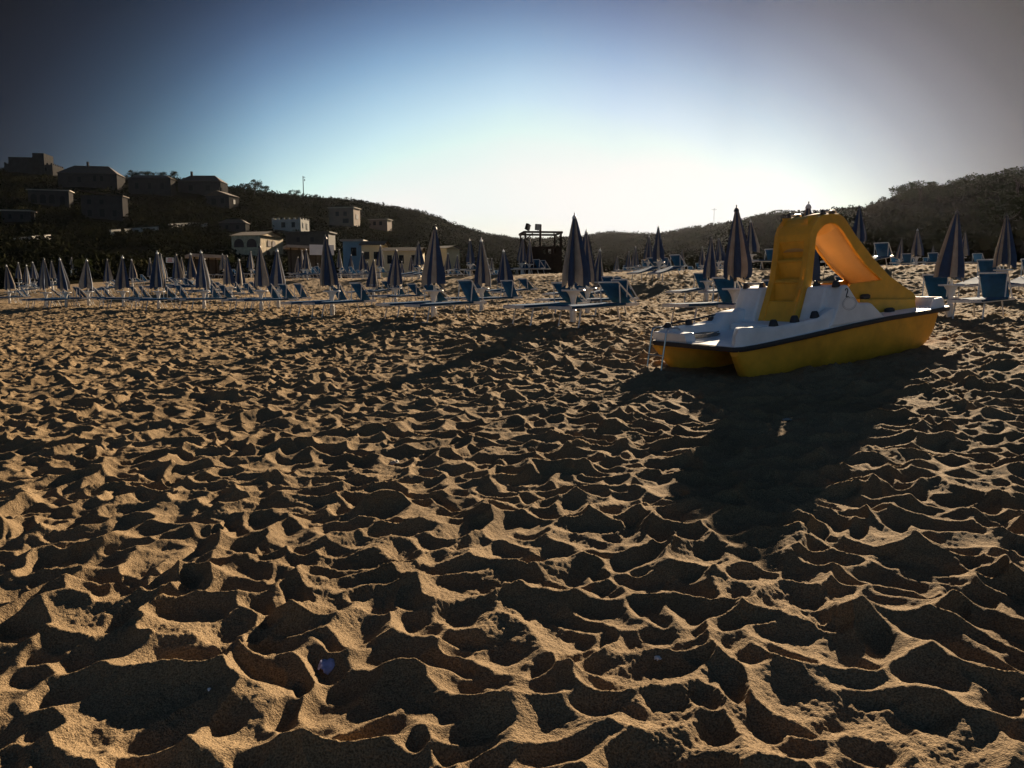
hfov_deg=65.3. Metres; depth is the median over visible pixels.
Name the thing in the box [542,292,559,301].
sun lounger
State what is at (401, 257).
window
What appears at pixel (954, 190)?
tree
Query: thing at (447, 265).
beach umbrella
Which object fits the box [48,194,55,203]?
window
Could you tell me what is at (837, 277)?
sun lounger
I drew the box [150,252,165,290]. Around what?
beach umbrella
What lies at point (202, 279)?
beach umbrella
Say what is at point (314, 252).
beach bar
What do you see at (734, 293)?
pole table
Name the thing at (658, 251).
beach umbrella
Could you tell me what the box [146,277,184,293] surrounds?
sun lounger
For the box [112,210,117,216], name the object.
window
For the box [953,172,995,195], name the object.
tree
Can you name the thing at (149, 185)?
window
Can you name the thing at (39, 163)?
villa
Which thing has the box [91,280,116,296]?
sun lounger
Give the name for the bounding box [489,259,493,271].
beach umbrella
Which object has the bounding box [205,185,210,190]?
window
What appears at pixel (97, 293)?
sun lounger
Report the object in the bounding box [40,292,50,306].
pole table
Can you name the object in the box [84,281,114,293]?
sun lounger
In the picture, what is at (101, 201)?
window
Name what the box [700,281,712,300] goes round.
pole table
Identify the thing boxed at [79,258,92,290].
beach umbrella
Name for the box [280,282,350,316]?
sun lounger
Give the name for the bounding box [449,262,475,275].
sun lounger
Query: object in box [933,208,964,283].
beach umbrella
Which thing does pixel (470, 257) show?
beach umbrella
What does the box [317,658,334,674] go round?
litter
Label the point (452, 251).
house
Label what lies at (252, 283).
sun lounger
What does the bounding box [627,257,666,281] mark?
sun lounger
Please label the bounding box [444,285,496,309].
sun lounger
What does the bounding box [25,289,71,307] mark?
sun lounger
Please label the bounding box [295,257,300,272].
beach umbrella
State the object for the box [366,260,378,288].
beach umbrella
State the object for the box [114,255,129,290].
beach umbrella
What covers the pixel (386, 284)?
sun lounger
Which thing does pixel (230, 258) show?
tree
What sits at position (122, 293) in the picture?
pole table
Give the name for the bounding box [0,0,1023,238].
sky
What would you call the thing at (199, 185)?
house
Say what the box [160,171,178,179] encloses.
tree
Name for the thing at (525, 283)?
sun lounger
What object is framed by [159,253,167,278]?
beach umbrella
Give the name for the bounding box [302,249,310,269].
beach umbrella
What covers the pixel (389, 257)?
window
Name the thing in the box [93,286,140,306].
sun lounger
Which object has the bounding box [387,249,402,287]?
beach umbrella
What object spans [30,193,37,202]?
window
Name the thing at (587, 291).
pole table
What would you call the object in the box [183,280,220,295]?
sun lounger
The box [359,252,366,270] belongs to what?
beach umbrella
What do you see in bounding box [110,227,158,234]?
roadside wall
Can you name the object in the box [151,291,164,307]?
pole table
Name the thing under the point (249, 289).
sun lounger
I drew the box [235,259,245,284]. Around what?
beach umbrella
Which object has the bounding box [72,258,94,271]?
tree
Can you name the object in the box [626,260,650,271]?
sun lounger
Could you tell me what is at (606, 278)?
sun lounger
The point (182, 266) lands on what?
beach umbrella
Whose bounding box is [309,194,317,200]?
tree
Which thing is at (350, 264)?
beach umbrella
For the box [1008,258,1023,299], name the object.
sun lounger
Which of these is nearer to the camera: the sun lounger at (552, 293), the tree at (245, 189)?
the sun lounger at (552, 293)
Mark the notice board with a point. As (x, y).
(169, 260)
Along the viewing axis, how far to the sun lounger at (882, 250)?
29.34 m
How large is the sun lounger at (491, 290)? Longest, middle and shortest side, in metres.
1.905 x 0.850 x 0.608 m
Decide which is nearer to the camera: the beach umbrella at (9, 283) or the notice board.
the beach umbrella at (9, 283)
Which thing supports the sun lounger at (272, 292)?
on the sand
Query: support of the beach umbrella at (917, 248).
on the sand
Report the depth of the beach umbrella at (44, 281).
37.42 m
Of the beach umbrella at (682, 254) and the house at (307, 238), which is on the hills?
the house at (307, 238)
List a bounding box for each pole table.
[6,292,11,302]
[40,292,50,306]
[60,292,71,306]
[82,291,93,305]
[117,291,128,306]
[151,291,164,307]
[197,291,209,308]
[253,290,267,310]
[275,290,281,307]
[323,291,340,315]
[389,288,401,301]
[423,290,442,316]
[475,288,488,309]
[561,290,584,321]
[579,288,596,312]
[653,262,664,277]
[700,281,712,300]
[722,288,741,308]
[938,284,964,316]
[993,269,1013,271]
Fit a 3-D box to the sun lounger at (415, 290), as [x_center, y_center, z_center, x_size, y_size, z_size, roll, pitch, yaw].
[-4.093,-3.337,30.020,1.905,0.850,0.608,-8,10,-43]
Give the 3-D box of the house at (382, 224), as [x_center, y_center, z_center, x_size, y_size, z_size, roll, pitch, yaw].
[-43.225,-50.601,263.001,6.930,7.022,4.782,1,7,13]
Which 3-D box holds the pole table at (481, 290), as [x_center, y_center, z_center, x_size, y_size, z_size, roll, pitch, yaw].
[-0.934,-2.450,24.508,0.480,0.976,0.480,0,7,-3]
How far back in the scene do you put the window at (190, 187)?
260.27 m
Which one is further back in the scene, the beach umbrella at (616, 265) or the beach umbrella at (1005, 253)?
the beach umbrella at (616, 265)
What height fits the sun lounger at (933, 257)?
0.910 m
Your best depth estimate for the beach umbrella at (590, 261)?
20.83 m
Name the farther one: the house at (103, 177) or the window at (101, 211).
the house at (103, 177)
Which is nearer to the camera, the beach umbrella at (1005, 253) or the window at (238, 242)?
the beach umbrella at (1005, 253)
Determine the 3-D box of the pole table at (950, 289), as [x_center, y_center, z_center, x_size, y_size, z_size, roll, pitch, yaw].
[8.939,-1.544,16.306,0.480,0.976,0.480,-2,7,-16]
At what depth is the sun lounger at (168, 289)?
31.22 m
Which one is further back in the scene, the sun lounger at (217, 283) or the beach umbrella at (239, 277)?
the beach umbrella at (239, 277)
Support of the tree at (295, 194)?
on the hills
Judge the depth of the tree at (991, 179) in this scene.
145.26 m
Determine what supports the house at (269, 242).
on the hills
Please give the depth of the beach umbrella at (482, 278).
24.26 m
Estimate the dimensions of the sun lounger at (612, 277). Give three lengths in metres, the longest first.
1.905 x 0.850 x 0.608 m
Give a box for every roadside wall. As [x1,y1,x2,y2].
[13,235,50,239]
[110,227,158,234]
[168,223,207,227]
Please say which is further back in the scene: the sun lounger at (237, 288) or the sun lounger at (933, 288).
the sun lounger at (237, 288)
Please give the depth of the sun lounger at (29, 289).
59.03 m
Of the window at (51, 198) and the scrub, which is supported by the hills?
the scrub
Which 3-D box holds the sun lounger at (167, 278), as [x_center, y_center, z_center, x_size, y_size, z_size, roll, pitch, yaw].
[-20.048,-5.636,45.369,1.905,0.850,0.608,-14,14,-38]
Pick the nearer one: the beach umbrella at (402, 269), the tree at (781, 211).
the beach umbrella at (402, 269)
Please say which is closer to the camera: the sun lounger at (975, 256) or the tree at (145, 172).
the sun lounger at (975, 256)
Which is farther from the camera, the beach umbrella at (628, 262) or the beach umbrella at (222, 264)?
the beach umbrella at (222, 264)
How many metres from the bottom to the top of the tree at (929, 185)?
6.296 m
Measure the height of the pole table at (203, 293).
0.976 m
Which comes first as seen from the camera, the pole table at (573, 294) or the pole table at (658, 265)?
the pole table at (573, 294)
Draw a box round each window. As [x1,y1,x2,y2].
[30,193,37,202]
[39,194,46,202]
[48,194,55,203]
[59,196,65,204]
[77,176,81,182]
[86,199,91,204]
[87,209,92,216]
[99,199,104,204]
[99,209,105,216]
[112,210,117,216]
[147,183,151,188]
[188,185,193,190]
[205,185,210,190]
[211,198,216,204]
[233,238,244,246]
[246,238,257,246]
[281,222,285,227]
[291,222,295,227]
[342,218,348,222]
[350,247,357,256]
[363,251,370,259]
[373,251,377,259]
[386,254,392,264]
[398,254,404,263]
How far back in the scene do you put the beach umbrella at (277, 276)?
29.35 m
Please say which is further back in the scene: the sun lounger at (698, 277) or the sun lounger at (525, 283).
the sun lounger at (525, 283)
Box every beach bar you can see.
[185,253,227,278]
[283,244,333,278]
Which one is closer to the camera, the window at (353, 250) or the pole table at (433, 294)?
the pole table at (433, 294)
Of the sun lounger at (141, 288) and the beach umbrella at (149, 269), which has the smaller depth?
the sun lounger at (141, 288)
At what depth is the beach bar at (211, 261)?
73.75 m
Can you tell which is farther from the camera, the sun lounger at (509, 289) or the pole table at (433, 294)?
the sun lounger at (509, 289)
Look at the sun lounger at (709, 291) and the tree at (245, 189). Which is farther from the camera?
the tree at (245, 189)
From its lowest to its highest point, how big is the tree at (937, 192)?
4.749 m
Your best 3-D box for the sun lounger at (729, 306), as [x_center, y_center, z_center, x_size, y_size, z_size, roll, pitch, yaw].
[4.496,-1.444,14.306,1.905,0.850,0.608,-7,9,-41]
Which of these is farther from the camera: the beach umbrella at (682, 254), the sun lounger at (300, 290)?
the beach umbrella at (682, 254)
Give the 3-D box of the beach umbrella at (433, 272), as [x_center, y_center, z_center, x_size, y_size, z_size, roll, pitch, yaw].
[-1.857,-2.255,18.787,0.561,2.949,0.455,-1,7,-10]
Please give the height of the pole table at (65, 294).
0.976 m
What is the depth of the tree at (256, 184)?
288.35 m
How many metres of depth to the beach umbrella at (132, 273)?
59.30 m
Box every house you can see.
[0,209,36,221]
[26,189,74,207]
[56,162,124,190]
[79,190,128,220]
[128,175,176,195]
[177,171,227,195]
[204,188,239,208]
[218,219,249,231]
[229,231,283,255]
[272,217,308,230]
[283,231,336,255]
[327,207,360,226]
[340,239,366,277]
[359,241,389,277]
[368,219,392,230]
[382,247,426,277]
[440,245,460,275]
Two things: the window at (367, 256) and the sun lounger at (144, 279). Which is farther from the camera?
the window at (367, 256)
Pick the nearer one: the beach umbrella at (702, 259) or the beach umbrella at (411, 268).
the beach umbrella at (702, 259)
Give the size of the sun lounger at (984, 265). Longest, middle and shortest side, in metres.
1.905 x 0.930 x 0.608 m
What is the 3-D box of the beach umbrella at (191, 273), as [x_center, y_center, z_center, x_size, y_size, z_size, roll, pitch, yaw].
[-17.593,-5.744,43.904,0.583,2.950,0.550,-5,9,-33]
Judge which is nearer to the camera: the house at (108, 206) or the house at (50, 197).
the house at (108, 206)
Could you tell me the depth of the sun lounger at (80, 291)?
35.78 m
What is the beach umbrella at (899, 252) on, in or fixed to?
on the sand
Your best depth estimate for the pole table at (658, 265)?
33.57 m
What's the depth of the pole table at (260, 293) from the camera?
26.33 m
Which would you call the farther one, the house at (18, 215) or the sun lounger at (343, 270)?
the house at (18, 215)
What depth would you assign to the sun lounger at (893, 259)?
52.46 m
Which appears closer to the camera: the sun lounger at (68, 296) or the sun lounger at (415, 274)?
the sun lounger at (68, 296)
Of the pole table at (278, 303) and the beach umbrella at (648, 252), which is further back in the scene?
the beach umbrella at (648, 252)
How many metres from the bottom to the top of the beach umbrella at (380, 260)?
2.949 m
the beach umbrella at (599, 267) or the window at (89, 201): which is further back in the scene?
the window at (89, 201)
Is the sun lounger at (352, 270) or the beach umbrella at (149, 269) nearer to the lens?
the sun lounger at (352, 270)
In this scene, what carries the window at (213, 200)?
in the house at (218, 197)
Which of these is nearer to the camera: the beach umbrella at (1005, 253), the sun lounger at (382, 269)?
the beach umbrella at (1005, 253)
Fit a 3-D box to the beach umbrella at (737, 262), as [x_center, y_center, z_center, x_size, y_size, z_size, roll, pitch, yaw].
[4.145,-1.822,14.781,0.522,2.948,0.445,-5,8,-40]
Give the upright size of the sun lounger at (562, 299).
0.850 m
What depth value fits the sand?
4.25 m
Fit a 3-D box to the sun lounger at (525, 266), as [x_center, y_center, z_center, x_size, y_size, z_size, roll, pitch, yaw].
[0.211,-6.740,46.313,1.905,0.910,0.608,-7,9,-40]
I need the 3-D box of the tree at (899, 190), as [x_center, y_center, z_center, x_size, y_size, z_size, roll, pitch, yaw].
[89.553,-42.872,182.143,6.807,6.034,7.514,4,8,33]
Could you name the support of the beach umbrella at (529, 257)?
on the sand
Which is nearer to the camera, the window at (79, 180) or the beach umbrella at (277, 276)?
the beach umbrella at (277, 276)
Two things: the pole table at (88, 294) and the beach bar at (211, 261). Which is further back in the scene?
the beach bar at (211, 261)
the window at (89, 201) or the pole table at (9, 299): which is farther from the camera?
the window at (89, 201)
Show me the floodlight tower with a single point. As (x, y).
(553, 261)
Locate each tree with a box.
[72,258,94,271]
[124,170,139,178]
[140,170,151,174]
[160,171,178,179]
[218,256,233,264]
[239,183,251,192]
[247,179,262,195]
[257,185,270,194]
[288,189,300,198]
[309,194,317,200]
[332,253,342,267]
[770,210,790,215]
[888,185,921,200]
[901,180,938,203]
[921,185,956,201]
[936,178,979,198]
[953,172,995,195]
[974,172,1022,192]
[993,166,1023,196]
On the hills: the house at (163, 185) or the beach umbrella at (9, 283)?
the house at (163, 185)
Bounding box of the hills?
[0,172,924,288]
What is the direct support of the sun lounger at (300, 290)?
on the sand
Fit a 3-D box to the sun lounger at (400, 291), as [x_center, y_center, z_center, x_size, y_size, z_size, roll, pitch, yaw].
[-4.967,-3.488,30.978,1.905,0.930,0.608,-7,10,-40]
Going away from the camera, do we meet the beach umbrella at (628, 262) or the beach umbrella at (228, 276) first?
the beach umbrella at (228, 276)
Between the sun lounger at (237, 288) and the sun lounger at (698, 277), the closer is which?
the sun lounger at (698, 277)
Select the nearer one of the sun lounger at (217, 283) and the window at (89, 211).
the sun lounger at (217, 283)
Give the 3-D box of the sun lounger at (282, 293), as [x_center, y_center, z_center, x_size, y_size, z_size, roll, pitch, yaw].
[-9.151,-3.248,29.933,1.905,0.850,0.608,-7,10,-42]
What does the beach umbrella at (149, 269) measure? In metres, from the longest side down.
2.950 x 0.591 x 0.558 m
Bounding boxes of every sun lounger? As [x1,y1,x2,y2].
[0,287,30,302]
[5,288,24,302]
[9,284,37,295]
[12,283,42,295]
[19,289,63,307]
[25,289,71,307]
[37,287,81,307]
[41,287,90,308]
[63,287,103,305]
[73,287,113,306]
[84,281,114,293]
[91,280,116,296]
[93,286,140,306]
[100,285,151,307]
[124,286,178,308]
[129,274,148,284]
[134,285,189,309]
[142,277,174,292]
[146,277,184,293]
[159,278,195,294]
[167,284,221,308]
[179,285,236,309]
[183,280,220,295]
[188,282,228,297]
[206,282,244,301]
[218,283,257,301]
[221,284,283,310]
[226,282,261,295]
[236,284,299,311]
[240,287,285,307]
[263,283,311,308]
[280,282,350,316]
[289,267,316,279]
[296,266,319,278]
[303,282,375,317]
[337,267,347,276]
[337,267,357,277]
[346,285,382,299]
[358,266,386,277]
[364,284,407,305]
[365,281,393,294]
[375,284,454,318]
[377,284,427,301]
[401,265,422,279]
[404,280,486,322]
[407,272,421,280]
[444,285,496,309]
[445,268,462,275]
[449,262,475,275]
[462,280,522,310]
[476,279,515,295]
[492,278,537,300]
[503,282,589,325]
[510,262,528,273]
[513,259,545,273]
[524,260,550,273]
[534,284,599,313]
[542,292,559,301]
[548,281,638,327]
[578,276,613,295]
[579,279,638,315]
[591,277,630,295]
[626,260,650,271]
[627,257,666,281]
[643,257,671,270]
[647,254,686,281]
[662,277,740,322]
[666,273,714,302]
[698,275,743,301]
[718,279,796,309]
[752,249,772,268]
[834,275,842,280]
[873,242,893,267]
[880,257,900,265]
[889,253,913,264]
[914,252,938,264]
[920,257,930,264]
[922,274,957,314]
[947,272,1014,318]
[956,259,1000,297]
[965,253,983,262]
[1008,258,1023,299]
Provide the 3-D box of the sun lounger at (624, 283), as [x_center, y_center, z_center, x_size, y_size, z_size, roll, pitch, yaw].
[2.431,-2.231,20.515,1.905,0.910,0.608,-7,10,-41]
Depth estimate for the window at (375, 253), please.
108.58 m
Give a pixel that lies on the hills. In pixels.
(191, 196)
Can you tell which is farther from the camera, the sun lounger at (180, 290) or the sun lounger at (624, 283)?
the sun lounger at (180, 290)
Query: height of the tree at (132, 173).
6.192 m
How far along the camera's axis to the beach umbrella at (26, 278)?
59.22 m
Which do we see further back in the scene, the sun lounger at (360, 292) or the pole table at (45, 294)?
the pole table at (45, 294)
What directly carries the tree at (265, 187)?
on the hills
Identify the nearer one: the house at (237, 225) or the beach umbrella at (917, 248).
the beach umbrella at (917, 248)
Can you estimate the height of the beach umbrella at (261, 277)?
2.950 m
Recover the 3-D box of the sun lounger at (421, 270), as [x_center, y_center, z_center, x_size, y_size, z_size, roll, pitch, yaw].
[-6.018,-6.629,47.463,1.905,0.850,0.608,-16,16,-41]
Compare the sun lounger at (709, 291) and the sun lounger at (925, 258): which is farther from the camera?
the sun lounger at (925, 258)
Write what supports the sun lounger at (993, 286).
on the sand
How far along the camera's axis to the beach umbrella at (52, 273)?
63.09 m
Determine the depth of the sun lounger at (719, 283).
15.38 m
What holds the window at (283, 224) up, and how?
in the house at (299, 223)
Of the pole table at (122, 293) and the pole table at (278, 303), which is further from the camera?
the pole table at (122, 293)
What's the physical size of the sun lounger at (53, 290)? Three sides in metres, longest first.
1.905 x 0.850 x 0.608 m
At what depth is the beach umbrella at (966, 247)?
45.05 m
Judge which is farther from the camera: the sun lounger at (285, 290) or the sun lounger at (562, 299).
the sun lounger at (285, 290)
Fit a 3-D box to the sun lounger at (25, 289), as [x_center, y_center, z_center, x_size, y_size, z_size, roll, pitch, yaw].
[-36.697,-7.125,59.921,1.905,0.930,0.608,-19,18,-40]
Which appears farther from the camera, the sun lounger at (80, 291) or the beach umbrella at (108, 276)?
the beach umbrella at (108, 276)
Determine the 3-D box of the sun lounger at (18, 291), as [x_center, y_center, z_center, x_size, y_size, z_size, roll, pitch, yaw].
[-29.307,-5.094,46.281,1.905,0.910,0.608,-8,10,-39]
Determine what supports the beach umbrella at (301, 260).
on the sand
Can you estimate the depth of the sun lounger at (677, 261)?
33.28 m
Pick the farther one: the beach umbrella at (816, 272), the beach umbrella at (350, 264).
the beach umbrella at (350, 264)
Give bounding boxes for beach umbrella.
[4,265,15,291]
[15,262,21,279]
[23,265,30,284]
[30,261,37,281]
[37,257,50,291]
[49,261,56,280]
[57,257,70,291]
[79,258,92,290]
[103,259,112,282]
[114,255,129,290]
[129,259,136,278]
[147,258,152,275]
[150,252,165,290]
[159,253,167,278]
[172,254,183,280]
[180,257,185,274]
[186,253,196,279]
[195,251,210,290]
[219,254,224,270]
[223,254,234,286]
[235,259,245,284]
[247,251,253,268]
[254,244,270,289]
[270,250,285,289]
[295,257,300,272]
[300,249,303,269]
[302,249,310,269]
[320,236,338,290]
[336,249,342,267]
[348,255,353,270]
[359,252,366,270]
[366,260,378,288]
[376,244,384,266]
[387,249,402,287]
[400,261,404,272]
[408,257,414,271]
[414,241,423,266]
[421,226,445,289]
[444,253,450,270]
[454,255,460,270]
[466,239,474,263]
[474,238,490,287]
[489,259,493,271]
[497,249,513,284]
[517,237,525,262]
[526,240,532,263]
[562,213,589,289]
[576,229,596,287]
[590,249,602,288]
[613,255,618,269]
[625,251,630,268]
[631,247,638,266]
[643,236,652,260]
[652,225,664,261]
[680,250,684,264]
[698,246,704,265]
[703,236,716,280]
[715,238,724,261]
[723,205,751,287]
[747,220,759,253]
[802,201,819,282]
[852,205,866,243]
[895,238,902,259]
[911,228,923,256]
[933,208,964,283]
[962,232,969,255]
[993,213,1016,268]
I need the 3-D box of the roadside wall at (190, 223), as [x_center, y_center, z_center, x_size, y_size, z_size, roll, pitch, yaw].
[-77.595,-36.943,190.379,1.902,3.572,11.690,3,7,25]
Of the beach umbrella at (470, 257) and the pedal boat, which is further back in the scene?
the beach umbrella at (470, 257)
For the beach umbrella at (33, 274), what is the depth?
66.33 m
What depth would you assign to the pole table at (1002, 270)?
21.53 m
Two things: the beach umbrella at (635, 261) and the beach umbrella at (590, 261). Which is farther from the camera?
the beach umbrella at (635, 261)
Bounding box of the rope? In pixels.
[694,331,719,338]
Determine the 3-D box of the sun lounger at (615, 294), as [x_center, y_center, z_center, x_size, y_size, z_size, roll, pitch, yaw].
[1.591,-1.533,15.342,1.905,0.850,0.608,-8,10,-40]
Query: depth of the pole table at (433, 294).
18.78 m
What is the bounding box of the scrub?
[0,167,1023,283]
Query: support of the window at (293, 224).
in the house at (299, 223)
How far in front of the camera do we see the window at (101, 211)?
193.37 m
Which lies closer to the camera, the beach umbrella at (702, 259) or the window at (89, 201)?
the beach umbrella at (702, 259)
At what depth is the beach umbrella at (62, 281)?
35.90 m
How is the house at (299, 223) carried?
on the hills
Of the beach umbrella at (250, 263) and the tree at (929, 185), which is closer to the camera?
the beach umbrella at (250, 263)
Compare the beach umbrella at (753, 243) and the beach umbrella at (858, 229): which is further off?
the beach umbrella at (753, 243)
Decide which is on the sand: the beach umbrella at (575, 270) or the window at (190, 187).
the beach umbrella at (575, 270)
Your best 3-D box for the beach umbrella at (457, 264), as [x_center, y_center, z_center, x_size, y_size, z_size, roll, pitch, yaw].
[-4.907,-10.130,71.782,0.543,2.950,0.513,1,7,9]
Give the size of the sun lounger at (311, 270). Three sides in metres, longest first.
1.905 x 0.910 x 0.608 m
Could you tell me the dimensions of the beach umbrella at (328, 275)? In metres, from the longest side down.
2.950 x 0.568 x 0.422 m
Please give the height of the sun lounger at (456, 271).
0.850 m
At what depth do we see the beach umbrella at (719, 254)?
49.24 m
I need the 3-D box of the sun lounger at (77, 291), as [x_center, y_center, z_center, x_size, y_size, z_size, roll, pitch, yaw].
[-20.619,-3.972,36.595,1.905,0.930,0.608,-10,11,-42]
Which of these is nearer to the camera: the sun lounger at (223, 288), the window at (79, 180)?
the sun lounger at (223, 288)
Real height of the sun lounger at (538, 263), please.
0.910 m
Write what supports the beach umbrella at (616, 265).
on the sand
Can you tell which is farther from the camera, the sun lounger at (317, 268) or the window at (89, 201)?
the window at (89, 201)
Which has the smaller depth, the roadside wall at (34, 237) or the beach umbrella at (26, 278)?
the beach umbrella at (26, 278)
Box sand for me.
[0,262,1023,767]
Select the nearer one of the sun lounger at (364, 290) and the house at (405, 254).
the sun lounger at (364, 290)
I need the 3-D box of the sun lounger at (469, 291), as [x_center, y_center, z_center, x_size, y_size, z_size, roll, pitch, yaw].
[-1.510,-1.906,18.287,1.905,0.930,0.608,-8,10,-40]
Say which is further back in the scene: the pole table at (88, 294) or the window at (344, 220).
the window at (344, 220)
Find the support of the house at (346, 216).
on the hills
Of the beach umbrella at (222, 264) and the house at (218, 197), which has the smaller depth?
the beach umbrella at (222, 264)
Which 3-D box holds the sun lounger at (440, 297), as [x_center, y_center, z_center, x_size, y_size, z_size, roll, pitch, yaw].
[-2.323,-1.983,19.279,1.905,0.850,0.608,-8,10,-41]
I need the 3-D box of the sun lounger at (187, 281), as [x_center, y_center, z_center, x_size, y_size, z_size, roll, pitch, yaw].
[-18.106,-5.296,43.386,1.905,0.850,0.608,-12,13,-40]
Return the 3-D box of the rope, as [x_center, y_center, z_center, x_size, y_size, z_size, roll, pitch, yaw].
[2.429,-0.619,10.128,0.457,0.067,0.276,-9,10,-25]
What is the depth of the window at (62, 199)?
215.96 m
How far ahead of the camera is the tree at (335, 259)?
118.30 m
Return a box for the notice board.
[166,257,173,281]
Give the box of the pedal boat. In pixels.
[647,210,949,376]
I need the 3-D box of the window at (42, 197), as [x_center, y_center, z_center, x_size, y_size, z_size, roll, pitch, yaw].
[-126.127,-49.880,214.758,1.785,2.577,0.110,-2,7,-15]
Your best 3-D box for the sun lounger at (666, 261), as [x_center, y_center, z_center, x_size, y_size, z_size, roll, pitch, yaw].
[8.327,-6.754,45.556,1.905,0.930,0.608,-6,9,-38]
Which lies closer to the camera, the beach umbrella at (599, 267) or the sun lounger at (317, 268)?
the beach umbrella at (599, 267)
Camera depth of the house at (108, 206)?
193.33 m
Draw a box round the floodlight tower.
[519,223,562,273]
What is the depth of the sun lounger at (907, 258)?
43.65 m
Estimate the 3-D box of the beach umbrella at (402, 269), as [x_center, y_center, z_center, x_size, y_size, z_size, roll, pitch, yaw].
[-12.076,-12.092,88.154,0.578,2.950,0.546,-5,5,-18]
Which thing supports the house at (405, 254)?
on the hills
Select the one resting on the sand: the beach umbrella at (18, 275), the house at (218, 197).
the beach umbrella at (18, 275)
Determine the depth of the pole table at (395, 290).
30.51 m
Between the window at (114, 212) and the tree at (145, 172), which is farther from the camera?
the tree at (145, 172)
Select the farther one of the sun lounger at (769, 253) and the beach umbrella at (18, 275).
the beach umbrella at (18, 275)
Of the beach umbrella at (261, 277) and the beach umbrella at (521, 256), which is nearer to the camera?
the beach umbrella at (261, 277)
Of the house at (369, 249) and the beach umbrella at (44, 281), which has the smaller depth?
the beach umbrella at (44, 281)
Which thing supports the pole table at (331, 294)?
on the sand
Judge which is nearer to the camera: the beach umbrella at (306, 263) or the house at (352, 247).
the beach umbrella at (306, 263)
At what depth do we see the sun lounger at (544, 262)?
47.77 m
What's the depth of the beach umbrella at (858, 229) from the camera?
29.25 m
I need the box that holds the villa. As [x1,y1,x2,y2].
[4,153,63,175]
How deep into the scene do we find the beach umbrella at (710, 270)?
25.47 m
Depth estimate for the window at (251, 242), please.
147.65 m
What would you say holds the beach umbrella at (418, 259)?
on the sand
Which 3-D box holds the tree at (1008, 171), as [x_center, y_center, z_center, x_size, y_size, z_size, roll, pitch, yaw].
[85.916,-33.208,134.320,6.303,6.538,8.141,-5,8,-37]
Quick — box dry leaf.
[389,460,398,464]
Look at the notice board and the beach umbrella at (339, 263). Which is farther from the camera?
the notice board
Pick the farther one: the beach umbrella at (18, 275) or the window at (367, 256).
the window at (367, 256)
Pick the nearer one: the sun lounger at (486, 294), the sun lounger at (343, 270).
the sun lounger at (486, 294)
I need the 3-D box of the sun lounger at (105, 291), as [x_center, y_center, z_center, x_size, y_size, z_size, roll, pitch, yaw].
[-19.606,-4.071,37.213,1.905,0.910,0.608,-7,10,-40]
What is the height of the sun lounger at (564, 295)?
0.850 m
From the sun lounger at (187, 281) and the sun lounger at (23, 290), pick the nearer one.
the sun lounger at (187, 281)
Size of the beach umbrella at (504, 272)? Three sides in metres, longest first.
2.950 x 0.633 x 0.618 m
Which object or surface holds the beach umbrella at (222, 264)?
on the sand
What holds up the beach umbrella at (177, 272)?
on the sand

